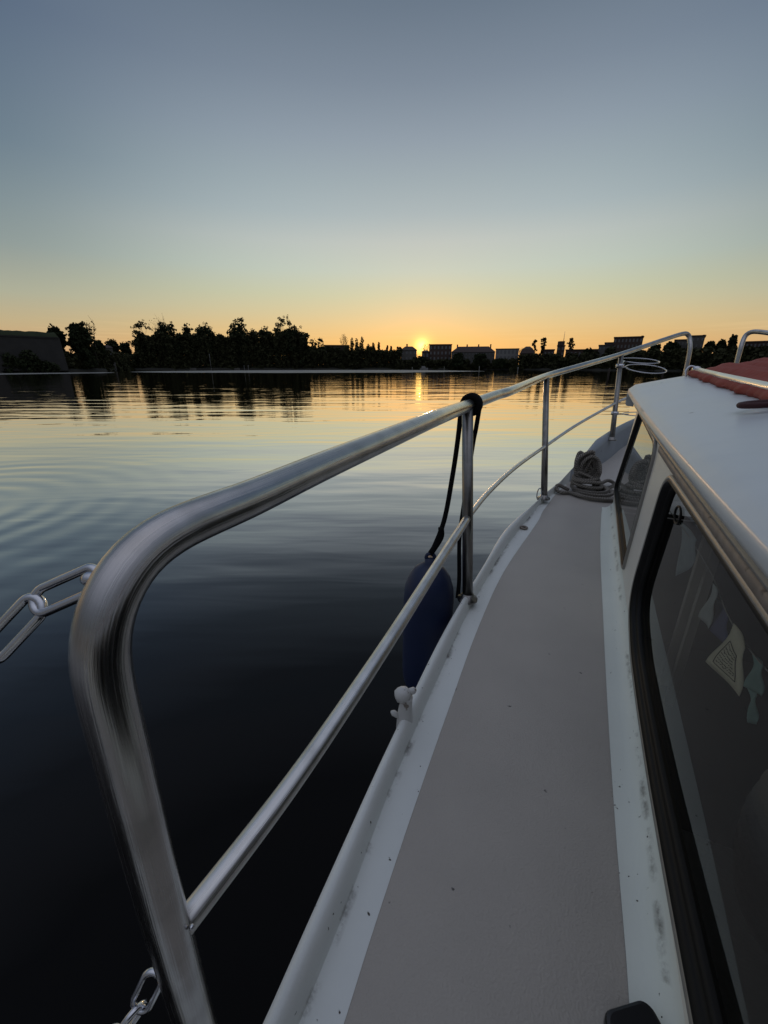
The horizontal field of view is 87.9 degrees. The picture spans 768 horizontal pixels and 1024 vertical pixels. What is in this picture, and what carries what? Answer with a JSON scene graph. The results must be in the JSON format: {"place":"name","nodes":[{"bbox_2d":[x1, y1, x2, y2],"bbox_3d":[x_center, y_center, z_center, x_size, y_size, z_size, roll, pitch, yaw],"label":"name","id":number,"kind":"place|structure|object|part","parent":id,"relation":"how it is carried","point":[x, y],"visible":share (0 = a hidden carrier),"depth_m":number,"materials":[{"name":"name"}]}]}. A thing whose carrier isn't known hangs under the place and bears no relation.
{"place":"outdoors","nodes":[
{"label":"outdoors","id":0,"kind":"place"},
{"bbox_2d":[0,367,682,372],"bbox_3d":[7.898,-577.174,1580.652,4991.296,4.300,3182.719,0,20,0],"label":"bank","id":1,"kind":"structure","parent":0,"point":[105,369],"depth_m":215.46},
{"bbox_2d":[0,349,60,371],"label":"ivy bush","id":2,"kind":"object","parent":1,"relation":"on","point":[33,363],"visible":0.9,"depth_m":119.04,"materials":[{"name":"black plant"}]},
{"bbox_2d":[0,330,68,370],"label":"fort wall","id":3,"kind":"structure","parent":1,"relation":"on","point":[42,346],"depth_m":121.49,"materials":[{"name":"stone"}]},
{"bbox_2d":[46,323,66,351],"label":"tree","id":4,"kind":"object","parent":1,"relation":"on","point":[58,332],"visible":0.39,"depth_m":138.28,"materials":[{"name":"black plant"}]},
{"bbox_2d":[65,321,97,368],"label":"tree","id":5,"kind":"object","parent":1,"relation":"on","point":[80,339],"visible":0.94,"depth_m":138.99,"materials":[{"name":"black plant"}]},
{"bbox_2d":[84,317,98,365],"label":"tree","id":6,"kind":"object","parent":1,"relation":"on","point":[89,331],"visible":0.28,"depth_m":146.20,"materials":[{"name":"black plant"}]},
{"bbox_2d":[93,339,106,364],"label":"tree","id":7,"kind":"object","parent":1,"relation":"on","point":[101,347],"visible":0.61,"depth_m":150.65,"materials":[{"name":"black plant"}]},
{"bbox_2d":[63,349,146,370],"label":"undergrowth","id":8,"kind":"object","parent":1,"relation":"on","point":[126,361],"visible":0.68,"depth_m":163.93,"materials":[{"name":"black plant"}]},
{"bbox_2d":[104,345,116,369],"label":"hut","id":9,"kind":"object","parent":1,"relation":"on","point":[109,348],"visible":0.09,"depth_m":169.13,"materials":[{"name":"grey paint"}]},
{"bbox_2d":[104,338,119,352],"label":"tree","id":10,"kind":"object","parent":1,"relation":"on","point":[113,344],"visible":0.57,"depth_m":221.52,"materials":[{"name":"black plant"}]},
{"bbox_2d":[118,342,131,354],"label":"tree","id":11,"kind":"object","parent":1,"relation":"on","point":[124,348],"visible":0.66,"depth_m":223.37,"materials":[{"name":"black plant"}]},
{"bbox_2d":[127,320,160,359],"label":"tree","id":12,"kind":"object","parent":1,"relation":"on","point":[138,326],"visible":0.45,"depth_m":216.19,"materials":[{"name":"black plant"}]},
{"bbox_2d":[155,321,187,364],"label":"tree","id":13,"kind":"object","parent":1,"relation":"on","point":[168,329],"visible":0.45,"depth_m":221.44,"materials":[{"name":"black plant"}]},
{"bbox_2d":[181,323,193,334],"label":"tree","id":14,"kind":"object","parent":1,"relation":"on","point":[186,328],"visible":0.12,"depth_m":240.32,"materials":[{"name":"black plant"}]},
{"bbox_2d":[194,321,216,358],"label":"tree","id":15,"kind":"object","parent":1,"relation":"on","point":[207,331],"visible":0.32,"depth_m":230.13,"materials":[{"name":"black plant"}]},
{"bbox_2d":[133,331,309,368],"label":"undergrowth","id":16,"kind":"object","parent":1,"relation":"on","point":[257,345],"visible":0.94,"depth_m":234.49,"materials":[{"name":"green plant"}]},
{"bbox_2d":[226,317,253,366],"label":"tree","id":17,"kind":"object","parent":1,"relation":"on","point":[237,331],"visible":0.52,"depth_m":237.18,"materials":[{"name":"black plant"}]},
{"bbox_2d":[258,325,273,350],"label":"tree","id":18,"kind":"object","parent":1,"relation":"on","point":[263,332],"visible":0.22,"depth_m":243.31,"materials":[{"name":"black plant"}]},
{"bbox_2d":[272,316,296,350],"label":"tree","id":19,"kind":"object","parent":1,"relation":"on","point":[278,330],"visible":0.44,"depth_m":245.49,"materials":[{"name":"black plant"}]},
{"bbox_2d":[284,325,308,364],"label":"tree","id":20,"kind":"object","parent":1,"relation":"on","point":[300,333],"visible":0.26,"depth_m":248.54,"materials":[{"name":"black plant"}]},
{"bbox_2d":[308,339,317,349],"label":"tree","id":21,"kind":"object","parent":1,"relation":"on","point":[312,344],"visible":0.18,"depth_m":254.27,"materials":[{"name":"black plant"}]},
{"bbox_2d":[316,337,323,348],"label":"tree","id":22,"kind":"object","parent":1,"relation":"on","point":[321,343],"visible":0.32,"depth_m":254.75,"materials":[{"name":"black plant"}]},
{"bbox_2d":[324,345,349,352],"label":"shed","id":23,"kind":"structure","parent":1,"relation":"on","point":[341,347],"depth_m":273.68,"materials":[{"name":"brick"}]},
{"bbox_2d":[349,337,353,349],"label":"tree","id":24,"kind":"object","parent":1,"relation":"on","point":[351,345],"visible":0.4,"depth_m":268.44,"materials":[{"name":"black plant"}]},
{"bbox_2d":[301,346,402,368],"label":"undergrowth","id":25,"kind":"object","parent":1,"relation":"on","point":[346,357],"visible":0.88,"depth_m":255.90,"materials":[{"name":"green plant"}]},
{"bbox_2d":[359,336,363,348],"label":"tree","id":26,"kind":"object","parent":1,"relation":"on","point":[361,343],"visible":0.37,"depth_m":268.40,"materials":[{"name":"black plant"}]},
{"bbox_2d":[401,344,416,361],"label":"apartment house","id":27,"kind":"structure","parent":1,"relation":"on","point":[409,352],"depth_m":261.99,"materials":[{"name":"grey paint"}]},
{"bbox_2d":[413,356,428,366],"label":"tree","id":28,"kind":"object","parent":1,"relation":"on","point":[421,358],"visible":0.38,"depth_m":258.68,"materials":[{"name":"black plant"}]},
{"bbox_2d":[422,350,429,361],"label":"annex","id":29,"kind":"object","parent":1,"relation":"on","point":[425,353],"visible":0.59,"depth_m":258.33,"materials":[{"name":"brick"}]},
{"bbox_2d":[429,344,451,359],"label":"apartment house","id":30,"kind":"structure","parent":1,"relation":"on","point":[441,351],"depth_m":257.56,"materials":[{"name":"brick"}]},
{"bbox_2d":[451,352,464,368],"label":"tree","id":31,"kind":"object","parent":1,"relation":"on","point":[458,360],"visible":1,"depth_m":239.59,"materials":[{"name":"black plant"}]},
{"bbox_2d":[394,358,526,369],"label":"undergrowth","id":32,"kind":"object","parent":1,"relation":"on","point":[512,364],"visible":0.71,"depth_m":249.01,"materials":[{"name":"black plant"}]},
{"bbox_2d":[451,344,494,362],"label":"housing block","id":33,"kind":"structure","parent":1,"relation":"on","point":[469,353],"depth_m":251.87,"materials":[{"name":"grey paint"}]},
{"bbox_2d":[472,353,486,368],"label":"tree","id":34,"kind":"object","parent":1,"relation":"on","point":[479,360],"visible":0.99,"depth_m":233.67,"materials":[{"name":"black plant"}]},
{"bbox_2d":[493,358,506,368],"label":"tree","id":35,"kind":"object","parent":1,"relation":"on","point":[499,363],"visible":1,"depth_m":224.59,"materials":[{"name":"black plant"}]},
{"bbox_2d":[495,348,519,360],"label":"housing block","id":36,"kind":"structure","parent":1,"relation":"on","point":[507,353],"depth_m":230.32,"materials":[{"name":"paint"}]},
{"bbox_2d":[520,346,534,362],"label":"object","id":37,"kind":"structure","parent":1,"relation":"on","point":[528,350],"depth_m":222.44,"materials":[{"name":"brick"}]},
{"bbox_2d":[532,339,536,351],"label":"tree","id":38,"kind":"object","parent":1,"relation":"on","point":[534,343],"visible":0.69,"depth_m":228.10,"materials":[{"name":"black plant"}]},
{"bbox_2d":[540,337,546,354],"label":"tree","id":39,"kind":"object","parent":1,"relation":"on","point":[543,344],"visible":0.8,"depth_m":226.55,"materials":[{"name":"black plant"}]},
{"bbox_2d":[544,349,554,355],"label":"shed","id":40,"kind":"structure","parent":1,"relation":"on","point":[550,351],"depth_m":216.43,"materials":[{"name":"brick"}]},
{"bbox_2d":[557,334,565,356],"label":"tower","id":41,"kind":"structure","parent":1,"relation":"on","point":[561,345],"depth_m":214.08,"materials":[{"name":"brick"}]},
{"bbox_2d":[517,351,617,369],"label":"undergrowth","id":42,"kind":"object","parent":1,"relation":"on","point":[546,360],"visible":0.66,"depth_m":201.19,"materials":[{"name":"black plant"}]},
{"bbox_2d":[564,338,574,356],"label":"tree","id":43,"kind":"object","parent":1,"relation":"on","point":[571,341],"visible":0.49,"depth_m":217.58,"materials":[{"name":"black plant"}]},
{"bbox_2d":[565,349,597,359],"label":"shed","id":44,"kind":"structure","parent":1,"relation":"on","point":[578,351],"depth_m":208.23,"materials":[{"name":"brick"}]},
{"bbox_2d":[583,347,593,352],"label":"tree","id":45,"kind":"object","parent":1,"relation":"on","point":[588,350],"visible":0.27,"depth_m":199.93,"materials":[{"name":"black plant"}]},
{"bbox_2d":[598,344,614,356],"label":"apartment house","id":46,"kind":"structure","parent":1,"relation":"on","point":[602,349],"depth_m":185.62,"materials":[{"name":"grey paint"}]},
{"bbox_2d":[613,335,643,350],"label":"apartment house","id":47,"kind":"structure","parent":1,"relation":"on","point":[624,343],"depth_m":181.46,"materials":[{"name":"brick"}]},
{"bbox_2d":[648,344,660,349],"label":"tree","id":48,"kind":"object","parent":1,"relation":"on","point":[656,346],"visible":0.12,"depth_m":167.21,"materials":[{"name":"black plant"}]},
{"bbox_2d":[663,341,680,351],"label":"tree","id":49,"kind":"object","parent":1,"relation":"on","point":[669,345],"visible":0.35,"depth_m":161.63,"materials":[{"name":"black plant"}]},
{"bbox_2d":[674,339,686,348],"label":"apartment house","id":50,"kind":"structure","parent":1,"relation":"on","point":[682,343],"depth_m":162.28,"materials":[{"name":"grey paint"}]},
{"bbox_2d":[602,345,767,370],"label":"undergrowth","id":51,"kind":"object","parent":1,"relation":"on","point":[703,358],"visible":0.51,"depth_m":150.34,"materials":[{"name":"green plant"}]},
{"bbox_2d":[692,335,705,348],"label":"apartment house","id":52,"kind":"structure","parent":1,"relation":"on","point":[698,341],"depth_m":157.86,"materials":[{"name":"grey paint"}]},
{"bbox_2d":[704,341,715,352],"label":"tree","id":53,"kind":"object","parent":1,"relation":"on","point":[710,343],"visible":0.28,"depth_m":150.16,"materials":[{"name":"green plant"}]},
{"bbox_2d":[715,338,726,352],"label":"tree","id":54,"kind":"object","parent":1,"relation":"on","point":[721,343],"visible":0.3,"depth_m":146.81,"materials":[{"name":"green plant"}]},
{"bbox_2d":[725,334,737,348],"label":"tree","id":55,"kind":"object","parent":1,"relation":"on","point":[733,340],"visible":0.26,"depth_m":144.16,"materials":[{"name":"green plant"}]},
{"bbox_2d":[744,341,767,349],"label":"housing block","id":56,"kind":"structure","parent":1,"relation":"on","point":[756,343],"depth_m":143.79,"materials":[{"name":"brick"}]},
{"bbox_2d":[0,369,688,1023],"bbox_3d":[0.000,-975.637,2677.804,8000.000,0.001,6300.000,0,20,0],"label":"water","id":57,"kind":"structure","parent":0,"point":[256,641],"depth_m":2.68,"materials":[{"name":"black liquid"}]},
{"bbox_2d":[0,372,113,374],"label":"lily pads","id":58,"kind":"object","parent":57,"relation":"on","point":[52,373],"visible":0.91,"depth_m":96.56,"materials":[{"name":"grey plant"}]},
{"bbox_2d":[144,370,466,372],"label":"lily pads","id":59,"kind":"object","parent":57,"relation":"on","point":[314,371],"visible":0.89,"depth_m":136.49,"materials":[{"name":"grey plant"}]},
{"bbox_2d":[68,329,767,1023],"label":"motor boat","id":60,"kind":"object","parent":57,"relation":"on","point":[578,743],"visible":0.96,"depth_m":0.57,"materials":[{"name":"paint"}]},
{"bbox_2d":[0,563,95,663],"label":"chain","id":61,"kind":"object","parent":60,"relation":"hanging from","point":[40,609],"visible":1,"depth_m":0.24,"materials":[{"name":"metal"}]},
{"bbox_2d":[113,967,160,1023],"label":"chain","id":62,"kind":"object","parent":60,"relation":"hanging from","point":[138,1010],"visible":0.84,"depth_m":0.33,"materials":[{"name":"metal"}]},
{"bbox_2d":[428,393,482,597],"bbox_3d":[0.209,-0.033,1.104,0.087,0.568,0.172,16,26,38],"label":"fender rope","id":63,"kind":"object","parent":60,"relation":"hanging from","point":[478,400],"visible":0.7,"depth_m":1.11,"materials":[{"name":"black fabric"}]},
{"bbox_2d":[402,552,453,687],"bbox_3d":[0.131,0.359,1.208,0.146,0.527,0.146,0,20,0],"label":"fender","id":64,"kind":"object","parent":63,"relation":"hanging from","point":[426,625],"visible":0.56,"depth_m":1.13,"materials":[{"name":"blue plastic"}]},
{"bbox_2d":[555,450,614,501],"bbox_3d":[1.007,-0.182,1.900,0.332,0.211,0.236,0,20,0],"label":"rope coil","id":65,"kind":"object","parent":60,"relation":"on","point":[587,468],"visible":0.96,"depth_m":1.92,"materials":[{"name":"grey fabric"}]},
{"bbox_2d":[603,1001,660,1023],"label":"case","id":66,"kind":"object","parent":60,"relation":"on","point":[638,1012],"visible":1,"depth_m":0.40,"materials":[{"name":"black plastic"}]},
{"bbox_3d":[0.851,-0.124,1.380,0.015,0.431,0.777,10,22,24],"label":"window","id":67,"kind":"part","parent":60,"relation":"part of","materials":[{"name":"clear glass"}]},
{"bbox_3d":[0.263,0.339,0.248,0.026,0.405,1.660,9,22,24],"label":"window","id":68,"kind":"part","parent":60,"relation":"part of","materials":[{"name":"black rubber"}]},
{"bbox_2d":[669,511,767,671],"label":"cord","id":69,"kind":"object","parent":60,"relation":"attached to","point":[758,660],"visible":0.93,"depth_m":0.58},
{"bbox_2d":[675,522,696,575],"bbox_3d":[0.597,0.079,0.794,0.007,0.106,0.145,9,22,24],"label":"pennant","id":70,"kind":"object","parent":69,"relation":"hanging from","point":[686,557],"visible":1,"depth_m":0.77,"materials":[{"name":"fabric"}]},
{"bbox_2d":[698,584,717,628],"bbox_3d":[0.496,0.144,0.607,0.007,0.065,0.045,9,22,24],"label":"pennant","id":71,"kind":"object","parent":69,"relation":"hanging from","point":[706,615],"visible":1,"depth_m":0.60,"materials":[{"name":"fabric"}]},
{"bbox_2d":[709,598,728,642],"bbox_3d":[0.492,0.161,0.584,0.007,0.049,0.077,9,22,24],"label":"pennant","id":72,"kind":"object","parent":69,"relation":"hanging from","point":[718,628],"visible":0.94,"depth_m":0.58,"materials":[{"name":"fabric"}]},
{"bbox_2d":[705,623,744,695],"bbox_3d":[0.449,0.194,0.521,0.008,0.090,0.108,9,22,24],"label":"pennant","id":73,"kind":"object","parent":69,"relation":"hanging from","point":[724,660],"visible":1,"depth_m":0.51,"materials":[{"name":"fabric"}]},
{"bbox_2d":[747,689,758,724],"bbox_3d":[0.418,0.216,0.453,0.007,0.036,0.040,9,22,24],"label":"pennant","id":74,"kind":"object","parent":69,"relation":"hanging from","point":[752,715],"visible":1,"depth_m":0.45,"materials":[{"name":"fabric"}]},
{"bbox_2d":[743,655,764,695],"bbox_3d":[0.423,0.187,0.454,0.007,0.046,0.045,9,22,24],"label":"pennant","id":75,"kind":"object","parent":69,"relation":"hanging from","point":[753,681],"visible":1,"depth_m":0.45,"materials":[{"name":"fabric"}]},
{"bbox_2d":[682,769,767,1023],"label":"seat","id":76,"kind":"object","parent":60,"relation":"in","point":[731,886],"visible":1,"depth_m":0.60,"materials":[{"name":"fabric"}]},
{"bbox_2d":[684,357,767,399],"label":"canvas cover","id":77,"kind":"object","parent":60,"relation":"on","point":[749,378],"visible":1,"depth_m":1.12,"materials":[{"name":"fabric"}]},
{"bbox_2d":[736,399,767,408],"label":"strap","id":78,"kind":"object","parent":60,"relation":"on","point":[754,404],"visible":1,"depth_m":0.74,"materials":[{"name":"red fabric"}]},
{"bbox_2d":[0,0,767,364],"label":"sky","id":79,"kind":"structure","parent":0,"point":[501,174],"materials":[{"name":"blue"}]}
]}

